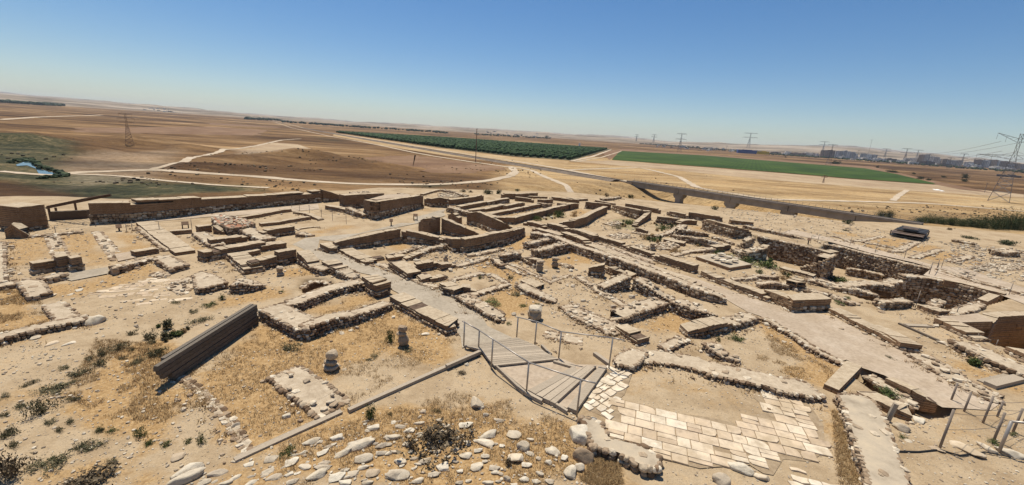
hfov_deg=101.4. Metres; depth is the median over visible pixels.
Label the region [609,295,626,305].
stone foundation
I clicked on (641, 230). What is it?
mudbrick ruin
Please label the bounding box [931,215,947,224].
tamarisk
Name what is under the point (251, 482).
stone
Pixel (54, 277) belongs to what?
stone foundation
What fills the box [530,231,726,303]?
stone wall
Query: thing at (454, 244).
mudbrick ruin
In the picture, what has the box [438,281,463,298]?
mudbrick ruin
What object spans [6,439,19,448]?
shrub
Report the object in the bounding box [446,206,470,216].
stone foundation
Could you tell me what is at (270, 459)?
boulder
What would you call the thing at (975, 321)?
mudbrick ruin
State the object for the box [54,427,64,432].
shrub
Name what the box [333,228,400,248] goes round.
mudbrick ruin
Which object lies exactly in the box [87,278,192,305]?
stone terrace
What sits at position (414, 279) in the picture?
stone foundation
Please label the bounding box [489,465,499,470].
stone
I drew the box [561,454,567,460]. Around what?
stone
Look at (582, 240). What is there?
mudbrick ruin
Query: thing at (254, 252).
mudbrick ruin
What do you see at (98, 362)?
shrub
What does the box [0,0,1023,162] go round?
sky
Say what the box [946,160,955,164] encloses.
apartment block
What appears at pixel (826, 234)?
rope fence
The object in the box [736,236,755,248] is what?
stone foundation
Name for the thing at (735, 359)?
stone foundation
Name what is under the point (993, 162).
apartment block
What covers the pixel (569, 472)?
boulder
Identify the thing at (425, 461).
stone
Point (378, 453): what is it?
stone
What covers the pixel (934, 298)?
rope fence
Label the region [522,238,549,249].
stone foundation
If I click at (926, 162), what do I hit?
house
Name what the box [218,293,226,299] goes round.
shrub
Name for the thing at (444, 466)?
stone
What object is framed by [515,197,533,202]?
mudbrick ruin
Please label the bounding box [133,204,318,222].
path
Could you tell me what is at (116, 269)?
stone foundation
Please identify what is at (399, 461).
stone
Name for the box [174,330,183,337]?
weed
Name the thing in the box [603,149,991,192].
field
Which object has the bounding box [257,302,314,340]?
stone foundation
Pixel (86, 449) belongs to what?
shrub
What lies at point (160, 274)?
stone foundation
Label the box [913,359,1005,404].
stone foundation
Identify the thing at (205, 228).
mudbrick ruin
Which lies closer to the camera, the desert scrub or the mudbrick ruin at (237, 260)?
the mudbrick ruin at (237, 260)
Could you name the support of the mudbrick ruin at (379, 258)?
on the ground at (56, 137)
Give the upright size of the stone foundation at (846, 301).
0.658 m
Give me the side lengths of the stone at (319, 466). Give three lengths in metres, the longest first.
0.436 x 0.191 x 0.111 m
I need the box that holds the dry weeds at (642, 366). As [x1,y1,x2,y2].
[0,192,1019,444]
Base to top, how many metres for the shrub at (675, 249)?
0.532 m
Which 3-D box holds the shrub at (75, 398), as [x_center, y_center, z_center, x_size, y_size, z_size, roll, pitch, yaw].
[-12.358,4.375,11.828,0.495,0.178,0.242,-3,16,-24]
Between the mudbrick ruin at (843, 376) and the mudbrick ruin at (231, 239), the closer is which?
the mudbrick ruin at (843, 376)
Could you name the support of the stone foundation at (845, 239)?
on the ground at (56, 137)
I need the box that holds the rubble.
[4,191,1023,464]
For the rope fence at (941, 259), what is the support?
on the ground at (56, 137)
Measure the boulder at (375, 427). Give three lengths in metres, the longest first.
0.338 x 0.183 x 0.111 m
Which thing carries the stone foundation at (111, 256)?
on the ground at (56, 137)
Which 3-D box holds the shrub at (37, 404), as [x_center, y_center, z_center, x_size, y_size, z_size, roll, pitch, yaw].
[-12.665,4.307,11.210,0.507,0.595,0.971,8,15,17]
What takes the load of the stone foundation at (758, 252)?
on the ground at (56, 137)
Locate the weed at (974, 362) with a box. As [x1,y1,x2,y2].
[968,356,983,366]
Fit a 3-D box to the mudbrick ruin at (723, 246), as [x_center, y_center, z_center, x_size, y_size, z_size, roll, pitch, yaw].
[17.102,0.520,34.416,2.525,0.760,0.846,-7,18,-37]
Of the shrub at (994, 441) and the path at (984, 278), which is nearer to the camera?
the shrub at (994, 441)
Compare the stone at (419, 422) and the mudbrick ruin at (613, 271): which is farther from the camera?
the mudbrick ruin at (613, 271)
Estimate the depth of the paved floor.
12.14 m
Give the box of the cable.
[900,449,1010,457]
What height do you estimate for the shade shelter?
1.979 m
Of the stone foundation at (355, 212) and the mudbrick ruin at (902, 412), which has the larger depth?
the stone foundation at (355, 212)
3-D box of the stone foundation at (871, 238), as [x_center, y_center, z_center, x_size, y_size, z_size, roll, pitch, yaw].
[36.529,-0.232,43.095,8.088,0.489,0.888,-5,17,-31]
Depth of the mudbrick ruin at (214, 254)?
24.45 m
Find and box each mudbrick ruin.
[4,222,29,238]
[29,259,55,274]
[53,253,69,271]
[67,255,84,272]
[130,247,158,256]
[136,221,195,255]
[170,228,191,234]
[195,224,211,231]
[197,240,265,261]
[207,234,247,244]
[212,225,225,234]
[226,251,264,274]
[240,208,291,218]
[242,249,260,255]
[246,254,278,269]
[258,225,295,236]
[259,216,310,225]
[261,240,286,251]
[274,248,297,265]
[293,211,323,220]
[295,226,319,229]
[296,250,322,270]
[318,242,339,253]
[321,259,347,276]
[325,205,345,212]
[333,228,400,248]
[339,192,383,207]
[340,248,376,265]
[360,274,391,297]
[363,194,423,219]
[370,194,409,199]
[372,255,384,260]
[385,254,405,260]
[387,260,420,279]
[389,292,458,335]
[400,229,443,245]
[401,252,422,260]
[412,259,437,271]
[415,272,431,282]
[418,216,439,234]
[420,189,439,195]
[424,197,448,207]
[429,274,448,282]
[437,262,455,270]
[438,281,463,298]
[441,217,478,236]
[443,237,460,252]
[448,194,483,204]
[448,212,461,223]
[455,201,486,209]
[460,227,524,253]
[461,283,476,293]
[466,211,512,231]
[468,204,505,211]
[486,198,509,204]
[487,213,514,224]
[489,207,523,215]
[501,192,537,198]
[503,202,524,209]
[512,204,567,223]
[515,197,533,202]
[520,256,542,266]
[520,278,543,289]
[522,204,540,210]
[523,221,547,228]
[526,196,547,198]
[532,228,563,236]
[537,198,552,202]
[545,223,570,231]
[549,196,579,202]
[557,203,578,210]
[559,206,607,228]
[561,232,591,246]
[567,197,587,200]
[569,228,598,241]
[584,201,610,209]
[587,263,604,278]
[588,244,701,285]
[595,200,615,204]
[598,236,628,248]
[605,266,627,275]
[611,205,651,219]
[615,324,649,346]
[617,270,635,278]
[623,246,655,259]
[625,203,660,213]
[631,212,649,226]
[635,228,647,233]
[653,254,698,273]
[655,216,678,224]
[663,238,685,245]
[666,211,688,218]
[674,219,696,224]
[679,316,731,338]
[688,212,722,221]
[698,270,771,302]
[700,219,751,238]
[709,243,731,251]
[728,219,753,225]
[760,289,803,312]
[779,266,815,277]
[786,277,805,291]
[787,293,831,312]
[821,249,838,257]
[823,361,861,394]
[826,307,896,345]
[856,391,911,420]
[870,324,922,352]
[884,377,937,412]
[916,305,949,315]
[932,318,991,342]
[935,271,955,276]
[936,313,992,335]
[942,279,1006,299]
[977,293,999,305]
[1003,346,1023,359]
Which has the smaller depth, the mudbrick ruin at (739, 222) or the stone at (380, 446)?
the stone at (380, 446)
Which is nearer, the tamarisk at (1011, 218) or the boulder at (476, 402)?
the boulder at (476, 402)
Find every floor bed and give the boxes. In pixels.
[581,368,632,416]
[612,392,824,474]
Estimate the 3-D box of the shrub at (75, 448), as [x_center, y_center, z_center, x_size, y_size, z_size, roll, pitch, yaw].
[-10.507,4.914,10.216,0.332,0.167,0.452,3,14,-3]
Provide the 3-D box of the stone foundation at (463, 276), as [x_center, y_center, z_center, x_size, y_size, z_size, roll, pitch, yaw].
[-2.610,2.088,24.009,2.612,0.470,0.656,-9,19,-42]
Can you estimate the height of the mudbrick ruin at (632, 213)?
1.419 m
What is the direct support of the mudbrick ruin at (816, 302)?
on the ground at (56, 137)
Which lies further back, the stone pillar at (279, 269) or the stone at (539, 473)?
the stone pillar at (279, 269)
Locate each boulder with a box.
[29,335,41,339]
[44,340,59,346]
[62,341,75,345]
[82,315,106,326]
[166,467,203,484]
[169,462,204,479]
[170,452,186,461]
[263,455,278,462]
[265,473,282,481]
[282,413,290,418]
[285,457,298,467]
[346,437,374,451]
[365,469,380,477]
[367,424,378,430]
[384,470,402,479]
[386,469,409,479]
[459,422,472,427]
[470,396,484,407]
[476,438,493,447]
[480,429,495,438]
[494,418,504,422]
[506,430,520,438]
[507,453,523,461]
[517,440,529,451]
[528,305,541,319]
[563,464,576,478]
[569,424,587,445]
[572,447,593,464]
[575,463,584,470]
[712,472,730,484]
[727,462,754,475]
[753,473,769,480]
[891,422,910,432]
[912,415,924,423]
[928,446,945,452]
[949,440,986,457]
[975,441,998,453]
[994,446,1023,459]
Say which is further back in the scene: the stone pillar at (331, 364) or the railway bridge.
the railway bridge
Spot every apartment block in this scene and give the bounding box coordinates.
[834,151,839,157]
[849,152,855,157]
[917,154,924,162]
[933,157,939,162]
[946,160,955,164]
[955,160,962,165]
[973,159,981,164]
[985,160,990,167]
[990,160,999,165]
[999,161,1009,166]
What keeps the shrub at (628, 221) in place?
on the ground at (56, 137)
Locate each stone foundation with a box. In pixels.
[0,241,8,283]
[0,280,19,290]
[0,314,88,345]
[16,278,53,301]
[27,231,83,237]
[36,272,69,283]
[41,301,81,320]
[44,235,71,259]
[91,231,121,253]
[105,252,115,260]
[108,257,152,274]
[135,226,168,251]
[148,270,172,278]
[152,255,189,272]
[165,276,193,294]
[166,374,255,451]
[191,231,225,247]
[191,271,228,294]
[211,214,256,235]
[228,277,266,293]
[238,227,276,241]
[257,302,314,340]
[265,365,350,419]
[284,278,364,310]
[295,231,314,236]
[298,300,393,339]
[299,279,332,292]
[309,265,329,275]
[335,267,359,280]
[345,207,367,218]
[349,191,370,192]
[375,263,438,288]
[385,245,421,255]
[416,244,447,254]
[437,192,460,197]
[440,189,468,196]
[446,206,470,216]
[446,271,485,281]
[454,293,505,323]
[456,257,488,267]
[464,247,504,256]
[469,283,511,296]
[489,273,509,282]
[490,257,505,268]
[497,251,521,262]
[504,263,526,275]
[508,263,572,282]
[514,283,557,303]
[520,257,536,267]
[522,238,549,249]
[530,242,569,257]
[537,202,552,207]
[542,329,582,345]
[557,303,619,335]
[558,262,573,268]
[561,306,617,334]
[573,274,615,299]
[577,415,663,478]
[582,314,609,335]
[595,241,654,263]
[597,273,630,292]
[599,196,621,200]
[602,220,622,225]
[606,232,631,239]
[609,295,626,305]
[609,297,669,324]
[611,348,648,371]
[629,244,644,247]
[630,348,826,402]
[631,224,680,236]
[631,277,675,302]
[643,242,660,249]
[656,241,679,250]
[657,335,690,351]
[668,298,718,320]
[669,234,722,246]
[670,247,716,256]
[673,224,687,234]
[681,228,709,236]
[701,341,728,360]
[711,236,734,244]
[720,312,759,331]
[724,354,740,364]
[730,245,767,260]
[730,274,778,281]
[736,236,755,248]
[742,225,803,239]
[754,280,790,289]
[758,317,844,366]
[798,287,855,305]
[799,253,838,279]
[805,278,879,300]
[814,278,894,296]
[816,241,844,267]
[832,392,910,484]
[833,236,854,243]
[844,267,883,280]
[851,235,885,241]
[861,241,896,248]
[861,374,919,414]
[872,297,914,309]
[877,278,903,298]
[887,241,920,252]
[902,351,966,376]
[907,248,944,258]
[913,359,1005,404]
[925,298,946,307]
[935,268,1003,287]
[944,254,974,262]
[947,339,1023,377]
[948,301,986,315]
[951,239,976,244]
[961,276,1023,295]
[963,262,1023,271]
[988,248,1022,256]
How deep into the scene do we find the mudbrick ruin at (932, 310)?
22.99 m
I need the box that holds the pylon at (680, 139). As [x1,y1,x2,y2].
[677,133,685,149]
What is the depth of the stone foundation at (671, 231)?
38.48 m
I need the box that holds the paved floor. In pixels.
[584,365,832,484]
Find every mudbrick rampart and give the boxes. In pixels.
[88,189,321,223]
[320,189,339,201]
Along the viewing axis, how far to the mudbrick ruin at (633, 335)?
17.60 m
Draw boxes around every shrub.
[0,391,10,399]
[0,411,10,416]
[0,425,21,439]
[0,443,40,482]
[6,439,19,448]
[13,401,27,409]
[16,388,63,421]
[18,379,33,388]
[21,454,50,473]
[29,379,69,395]
[41,448,72,474]
[44,417,56,426]
[49,460,120,484]
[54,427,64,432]
[57,365,70,371]
[63,395,82,401]
[64,417,73,425]
[65,364,91,378]
[70,439,96,451]
[78,435,109,453]
[87,358,106,366]
[96,346,105,356]
[100,341,132,352]
[105,426,117,432]
[126,327,138,335]
[128,353,147,365]
[132,425,146,438]
[142,328,158,339]
[144,438,155,447]
[145,346,168,357]
[159,439,171,448]
[183,437,192,444]
[184,314,214,324]
[195,432,205,444]
[201,301,218,307]
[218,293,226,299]
[277,444,295,458]
[281,342,300,351]
[364,403,375,418]
[371,350,379,360]
[384,328,394,343]
[388,415,477,469]
[402,434,417,449]
[457,370,466,375]
[483,297,500,306]
[502,455,511,466]
[555,208,565,217]
[624,219,633,224]
[656,224,668,229]
[666,223,676,228]
[669,247,682,252]
[725,332,744,341]
[741,256,755,263]
[757,258,781,269]
[777,274,790,279]
[830,275,850,281]
[842,220,852,223]
[875,384,905,398]
[961,235,977,239]
[985,438,999,445]
[998,240,1020,245]
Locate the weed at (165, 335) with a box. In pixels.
[160,331,169,339]
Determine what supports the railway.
on the ground at (56, 137)
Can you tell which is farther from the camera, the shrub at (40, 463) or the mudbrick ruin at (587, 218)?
the mudbrick ruin at (587, 218)
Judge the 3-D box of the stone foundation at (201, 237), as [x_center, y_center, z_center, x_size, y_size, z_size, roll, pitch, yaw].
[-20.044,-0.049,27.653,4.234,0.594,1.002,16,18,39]
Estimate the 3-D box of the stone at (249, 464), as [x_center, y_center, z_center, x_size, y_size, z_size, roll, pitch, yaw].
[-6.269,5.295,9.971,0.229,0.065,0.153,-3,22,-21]
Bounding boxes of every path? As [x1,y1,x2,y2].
[67,267,108,280]
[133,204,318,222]
[784,230,1023,303]
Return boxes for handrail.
[462,321,595,416]
[515,316,623,367]
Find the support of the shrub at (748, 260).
on the ground at (56, 137)
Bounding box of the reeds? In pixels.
[6,157,70,178]
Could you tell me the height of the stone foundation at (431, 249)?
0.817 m
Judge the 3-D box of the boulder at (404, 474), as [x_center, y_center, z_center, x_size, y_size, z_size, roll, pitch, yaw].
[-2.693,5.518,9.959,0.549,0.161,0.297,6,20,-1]
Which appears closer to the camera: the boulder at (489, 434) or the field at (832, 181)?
the boulder at (489, 434)
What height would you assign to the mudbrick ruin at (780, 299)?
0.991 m
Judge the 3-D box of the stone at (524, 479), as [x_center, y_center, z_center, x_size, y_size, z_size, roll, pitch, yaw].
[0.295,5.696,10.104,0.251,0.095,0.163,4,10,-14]
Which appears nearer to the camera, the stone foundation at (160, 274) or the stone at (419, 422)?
the stone at (419, 422)
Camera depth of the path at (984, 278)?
32.20 m
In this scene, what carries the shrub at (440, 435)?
on the ground at (56, 137)
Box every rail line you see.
[312,129,619,179]
[323,131,617,179]
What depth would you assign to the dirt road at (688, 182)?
207.32 m
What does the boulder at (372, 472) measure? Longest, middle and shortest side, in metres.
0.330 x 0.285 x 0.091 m
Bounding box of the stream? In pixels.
[16,161,55,173]
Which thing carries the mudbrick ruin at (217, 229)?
on the ground at (56, 137)
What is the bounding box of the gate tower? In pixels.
[0,202,49,230]
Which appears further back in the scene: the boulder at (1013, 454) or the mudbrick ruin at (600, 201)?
the mudbrick ruin at (600, 201)
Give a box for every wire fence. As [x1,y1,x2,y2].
[938,408,1023,447]
[950,383,1023,423]
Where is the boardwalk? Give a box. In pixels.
[464,337,608,413]
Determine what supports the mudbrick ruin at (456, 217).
on the ground at (56, 137)
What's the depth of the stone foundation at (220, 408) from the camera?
11.62 m
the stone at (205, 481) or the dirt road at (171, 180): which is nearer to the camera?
the stone at (205, 481)
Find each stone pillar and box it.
[276,266,284,275]
[323,349,339,371]
[396,325,408,345]
[536,259,544,271]
[551,257,558,267]
[649,243,655,249]
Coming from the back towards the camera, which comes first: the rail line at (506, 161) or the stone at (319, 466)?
the rail line at (506, 161)
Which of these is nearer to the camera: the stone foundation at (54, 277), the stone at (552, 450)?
the stone at (552, 450)
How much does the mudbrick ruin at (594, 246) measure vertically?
0.546 m
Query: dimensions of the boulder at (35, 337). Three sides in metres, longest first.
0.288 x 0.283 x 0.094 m
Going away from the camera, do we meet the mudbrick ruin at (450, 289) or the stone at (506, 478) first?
the stone at (506, 478)
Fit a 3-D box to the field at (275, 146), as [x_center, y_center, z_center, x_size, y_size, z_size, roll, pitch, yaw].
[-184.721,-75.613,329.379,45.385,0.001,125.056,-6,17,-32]
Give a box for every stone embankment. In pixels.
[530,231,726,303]
[757,235,824,266]
[832,244,930,279]
[897,273,1001,308]
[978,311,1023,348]
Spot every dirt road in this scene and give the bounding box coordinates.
[0,115,93,119]
[0,171,51,174]
[68,167,518,184]
[70,173,268,187]
[150,139,291,168]
[251,116,507,166]
[260,116,609,177]
[509,166,573,191]
[564,167,1023,211]
[571,150,609,160]
[575,151,620,161]
[891,190,909,200]
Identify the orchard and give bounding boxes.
[336,130,606,156]
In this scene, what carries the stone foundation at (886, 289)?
on the ground at (56, 137)
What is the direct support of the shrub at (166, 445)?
on the ground at (56, 137)
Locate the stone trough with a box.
[710,253,738,262]
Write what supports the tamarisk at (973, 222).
on the ground at (56, 137)
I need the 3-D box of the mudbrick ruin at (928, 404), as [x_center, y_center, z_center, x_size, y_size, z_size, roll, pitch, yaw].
[14.109,5.382,14.880,0.652,0.629,1.460,-4,16,-27]
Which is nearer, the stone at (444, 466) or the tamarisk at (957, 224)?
the stone at (444, 466)
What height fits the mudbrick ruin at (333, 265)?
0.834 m
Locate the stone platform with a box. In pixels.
[696,254,751,270]
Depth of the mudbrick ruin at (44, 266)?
20.52 m
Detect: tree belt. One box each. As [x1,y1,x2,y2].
[0,99,65,105]
[244,117,281,120]
[281,120,447,133]
[474,133,550,138]
[639,143,736,151]
[769,153,1023,172]
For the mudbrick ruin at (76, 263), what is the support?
on the ground at (56, 137)
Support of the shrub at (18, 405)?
on the ground at (56, 137)
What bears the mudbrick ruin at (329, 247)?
on the ground at (56, 137)
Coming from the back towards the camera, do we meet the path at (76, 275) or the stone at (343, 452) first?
the path at (76, 275)
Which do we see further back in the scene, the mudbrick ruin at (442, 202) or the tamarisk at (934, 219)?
the tamarisk at (934, 219)
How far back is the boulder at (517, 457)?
10.69 m
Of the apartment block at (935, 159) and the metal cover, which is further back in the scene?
the apartment block at (935, 159)
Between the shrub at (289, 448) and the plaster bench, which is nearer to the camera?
the shrub at (289, 448)
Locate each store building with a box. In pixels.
[736,149,756,153]
[757,151,768,154]
[996,174,1021,177]
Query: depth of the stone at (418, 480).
9.81 m
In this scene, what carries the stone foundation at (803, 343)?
on the ground at (56, 137)
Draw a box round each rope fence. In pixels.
[54,222,132,232]
[291,204,345,219]
[779,228,877,251]
[876,243,992,277]
[915,290,958,311]
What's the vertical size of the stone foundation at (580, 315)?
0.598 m
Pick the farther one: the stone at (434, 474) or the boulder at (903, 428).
the boulder at (903, 428)
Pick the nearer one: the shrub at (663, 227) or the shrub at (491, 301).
the shrub at (491, 301)
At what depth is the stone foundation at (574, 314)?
18.96 m
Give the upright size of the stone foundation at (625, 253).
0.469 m
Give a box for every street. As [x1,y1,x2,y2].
[293,209,511,347]
[532,226,998,409]
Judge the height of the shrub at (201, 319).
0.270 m
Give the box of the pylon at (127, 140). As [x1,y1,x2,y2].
[118,113,134,145]
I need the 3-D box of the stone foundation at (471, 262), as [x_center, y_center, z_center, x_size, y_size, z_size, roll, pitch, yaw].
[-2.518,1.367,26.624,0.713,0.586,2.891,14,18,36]
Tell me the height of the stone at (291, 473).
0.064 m
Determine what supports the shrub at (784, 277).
on the ground at (56, 137)
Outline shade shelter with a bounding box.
[45,194,111,220]
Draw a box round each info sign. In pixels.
[115,224,121,230]
[181,221,188,228]
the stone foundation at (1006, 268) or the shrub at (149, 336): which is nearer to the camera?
the shrub at (149, 336)
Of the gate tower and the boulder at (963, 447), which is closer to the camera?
the boulder at (963, 447)
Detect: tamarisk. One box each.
[872,209,893,217]
[884,209,897,217]
[910,216,932,223]
[919,212,950,224]
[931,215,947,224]
[944,214,967,225]
[953,217,977,226]
[955,214,989,228]
[970,211,1003,229]
[983,209,1014,229]
[991,208,1023,229]
[1005,208,1023,230]
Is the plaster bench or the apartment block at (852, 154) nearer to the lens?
the plaster bench
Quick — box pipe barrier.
[997,420,1023,452]
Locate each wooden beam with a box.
[233,409,342,461]
[347,351,481,412]
[445,350,480,368]
[898,323,940,340]
[903,323,934,327]
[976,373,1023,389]
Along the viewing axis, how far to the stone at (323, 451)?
10.47 m
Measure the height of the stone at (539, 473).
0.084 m
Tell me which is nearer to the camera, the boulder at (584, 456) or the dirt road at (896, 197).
the boulder at (584, 456)
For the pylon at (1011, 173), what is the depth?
248.04 m
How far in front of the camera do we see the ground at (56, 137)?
19.80 m
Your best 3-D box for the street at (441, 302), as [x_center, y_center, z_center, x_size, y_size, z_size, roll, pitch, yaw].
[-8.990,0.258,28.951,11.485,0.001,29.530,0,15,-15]
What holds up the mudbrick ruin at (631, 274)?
on the ground at (56, 137)
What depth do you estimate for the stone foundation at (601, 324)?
18.73 m
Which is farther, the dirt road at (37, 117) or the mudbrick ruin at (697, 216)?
the dirt road at (37, 117)
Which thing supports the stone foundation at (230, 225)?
on the ground at (56, 137)
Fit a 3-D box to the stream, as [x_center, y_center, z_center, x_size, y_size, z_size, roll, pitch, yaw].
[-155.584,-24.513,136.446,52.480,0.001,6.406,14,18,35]
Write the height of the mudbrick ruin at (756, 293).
0.731 m
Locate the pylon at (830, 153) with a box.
[825,144,835,164]
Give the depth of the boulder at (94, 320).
16.01 m
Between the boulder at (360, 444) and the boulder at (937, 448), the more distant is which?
the boulder at (937, 448)
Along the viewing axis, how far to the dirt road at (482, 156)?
351.20 m
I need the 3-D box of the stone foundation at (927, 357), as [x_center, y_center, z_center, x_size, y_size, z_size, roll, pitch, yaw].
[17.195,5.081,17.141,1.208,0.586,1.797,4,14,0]
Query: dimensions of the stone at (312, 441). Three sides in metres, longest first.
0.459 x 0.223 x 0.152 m
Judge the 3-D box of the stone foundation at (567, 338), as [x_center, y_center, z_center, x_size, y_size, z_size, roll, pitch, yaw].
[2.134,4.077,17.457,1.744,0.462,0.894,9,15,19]
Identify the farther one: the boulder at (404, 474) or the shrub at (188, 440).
the shrub at (188, 440)
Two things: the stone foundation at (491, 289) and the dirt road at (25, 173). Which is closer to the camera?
the stone foundation at (491, 289)
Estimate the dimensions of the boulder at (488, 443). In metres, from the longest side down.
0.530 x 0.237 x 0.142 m
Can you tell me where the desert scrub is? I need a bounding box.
[0,138,1020,218]
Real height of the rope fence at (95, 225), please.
0.707 m
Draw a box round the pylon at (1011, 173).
[975,133,1023,202]
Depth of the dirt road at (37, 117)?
637.96 m
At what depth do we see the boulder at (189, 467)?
9.65 m
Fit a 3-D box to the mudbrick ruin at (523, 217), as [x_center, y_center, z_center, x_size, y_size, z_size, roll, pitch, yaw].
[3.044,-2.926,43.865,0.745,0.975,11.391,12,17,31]
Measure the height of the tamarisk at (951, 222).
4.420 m
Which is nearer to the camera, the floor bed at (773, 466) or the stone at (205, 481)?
the stone at (205, 481)
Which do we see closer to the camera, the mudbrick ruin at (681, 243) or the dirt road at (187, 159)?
the mudbrick ruin at (681, 243)
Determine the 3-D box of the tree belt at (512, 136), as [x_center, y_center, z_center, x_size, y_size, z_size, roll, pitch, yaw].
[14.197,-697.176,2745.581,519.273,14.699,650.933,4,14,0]
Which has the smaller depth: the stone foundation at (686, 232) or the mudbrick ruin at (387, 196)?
the stone foundation at (686, 232)
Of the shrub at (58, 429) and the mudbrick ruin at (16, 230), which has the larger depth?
the mudbrick ruin at (16, 230)
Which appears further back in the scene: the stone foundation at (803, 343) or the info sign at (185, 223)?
the info sign at (185, 223)
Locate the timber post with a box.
[886,402,898,421]
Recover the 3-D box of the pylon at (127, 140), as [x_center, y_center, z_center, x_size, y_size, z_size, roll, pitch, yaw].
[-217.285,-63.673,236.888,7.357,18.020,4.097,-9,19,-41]
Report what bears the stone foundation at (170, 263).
on the ground at (56, 137)
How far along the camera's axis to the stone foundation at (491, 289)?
21.99 m
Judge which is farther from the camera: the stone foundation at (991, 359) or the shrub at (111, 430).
the stone foundation at (991, 359)
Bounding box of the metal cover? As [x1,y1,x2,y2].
[890,225,929,240]
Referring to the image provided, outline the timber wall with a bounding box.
[153,304,258,379]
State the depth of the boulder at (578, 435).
11.48 m
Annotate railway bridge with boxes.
[615,179,936,225]
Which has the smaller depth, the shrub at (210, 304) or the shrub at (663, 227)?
the shrub at (210, 304)
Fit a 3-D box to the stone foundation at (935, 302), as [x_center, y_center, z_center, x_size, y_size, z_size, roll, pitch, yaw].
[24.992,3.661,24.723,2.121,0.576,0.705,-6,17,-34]
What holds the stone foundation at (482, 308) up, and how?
on the ground at (56, 137)
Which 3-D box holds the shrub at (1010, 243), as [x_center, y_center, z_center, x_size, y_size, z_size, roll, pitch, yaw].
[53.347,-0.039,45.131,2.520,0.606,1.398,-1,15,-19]
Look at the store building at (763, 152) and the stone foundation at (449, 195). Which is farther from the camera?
the store building at (763, 152)
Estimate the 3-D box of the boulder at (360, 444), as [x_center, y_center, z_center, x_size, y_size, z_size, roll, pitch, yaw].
[-3.917,5.213,10.851,0.831,0.209,0.392,-3,19,-25]
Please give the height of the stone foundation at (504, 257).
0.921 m
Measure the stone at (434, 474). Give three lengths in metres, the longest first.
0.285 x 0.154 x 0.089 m
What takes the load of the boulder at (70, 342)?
on the ground at (56, 137)
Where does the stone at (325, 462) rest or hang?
on the ground at (56, 137)
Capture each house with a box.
[919,161,934,164]
[964,163,981,166]
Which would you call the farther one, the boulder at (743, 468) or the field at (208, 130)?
the field at (208, 130)
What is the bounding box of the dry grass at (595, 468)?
[0,288,860,484]
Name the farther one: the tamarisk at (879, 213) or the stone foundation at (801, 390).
the tamarisk at (879, 213)
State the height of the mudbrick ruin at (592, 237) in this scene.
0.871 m
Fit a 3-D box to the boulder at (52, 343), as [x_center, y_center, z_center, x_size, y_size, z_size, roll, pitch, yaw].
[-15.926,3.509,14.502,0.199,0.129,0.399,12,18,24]
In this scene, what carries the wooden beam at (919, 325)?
on the ground at (56, 137)
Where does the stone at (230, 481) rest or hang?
on the ground at (56, 137)
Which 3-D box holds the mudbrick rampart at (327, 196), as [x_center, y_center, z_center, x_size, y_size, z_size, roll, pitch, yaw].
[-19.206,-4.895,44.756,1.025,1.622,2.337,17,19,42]
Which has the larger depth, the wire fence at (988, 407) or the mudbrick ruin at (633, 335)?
the mudbrick ruin at (633, 335)
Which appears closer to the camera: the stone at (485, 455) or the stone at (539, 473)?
the stone at (539, 473)
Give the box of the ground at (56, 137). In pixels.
[0,91,1023,484]
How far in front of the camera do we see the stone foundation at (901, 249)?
39.92 m
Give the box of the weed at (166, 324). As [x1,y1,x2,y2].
[160,317,172,329]
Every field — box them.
[71,126,269,134]
[209,123,278,127]
[253,143,309,149]
[333,133,568,167]
[364,155,505,173]
[378,138,609,159]
[573,161,1023,197]
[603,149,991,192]
[612,151,934,183]
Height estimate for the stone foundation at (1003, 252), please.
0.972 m
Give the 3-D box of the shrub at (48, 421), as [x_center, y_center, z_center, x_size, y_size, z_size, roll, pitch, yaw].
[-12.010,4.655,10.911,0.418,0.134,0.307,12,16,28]
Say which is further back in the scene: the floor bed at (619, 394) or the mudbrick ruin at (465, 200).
the mudbrick ruin at (465, 200)
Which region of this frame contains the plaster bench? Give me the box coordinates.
[115,252,135,261]
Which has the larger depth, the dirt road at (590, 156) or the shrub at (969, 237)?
the dirt road at (590, 156)
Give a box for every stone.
[198,478,211,484]
[207,469,228,476]
[218,479,232,484]
[229,474,241,480]
[243,461,253,466]
[245,479,257,484]
[261,468,274,474]
[284,471,293,476]
[286,478,299,484]
[298,463,310,469]
[301,437,320,444]
[306,467,326,480]
[313,464,332,469]
[317,448,328,455]
[318,460,330,464]
[328,472,345,482]
[329,433,342,440]
[333,448,350,458]
[339,479,351,484]
[347,470,358,475]
[354,453,373,463]
[357,465,368,470]
[361,480,373,484]
[375,442,387,448]
[376,451,387,455]
[383,434,399,439]
[394,459,406,464]
[395,424,405,428]
[411,477,423,483]
[413,421,424,424]
[418,457,431,463]
[428,471,438,476]
[436,461,448,471]
[459,452,471,458]
[470,462,482,471]
[474,448,482,452]
[481,454,489,457]
[482,480,493,484]
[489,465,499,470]
[503,475,510,481]
[519,476,528,481]
[522,462,531,466]
[535,471,543,476]
[544,479,553,483]
[545,446,560,455]
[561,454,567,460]
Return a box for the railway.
[303,128,620,181]
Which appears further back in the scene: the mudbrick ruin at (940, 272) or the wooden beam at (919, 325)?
the mudbrick ruin at (940, 272)

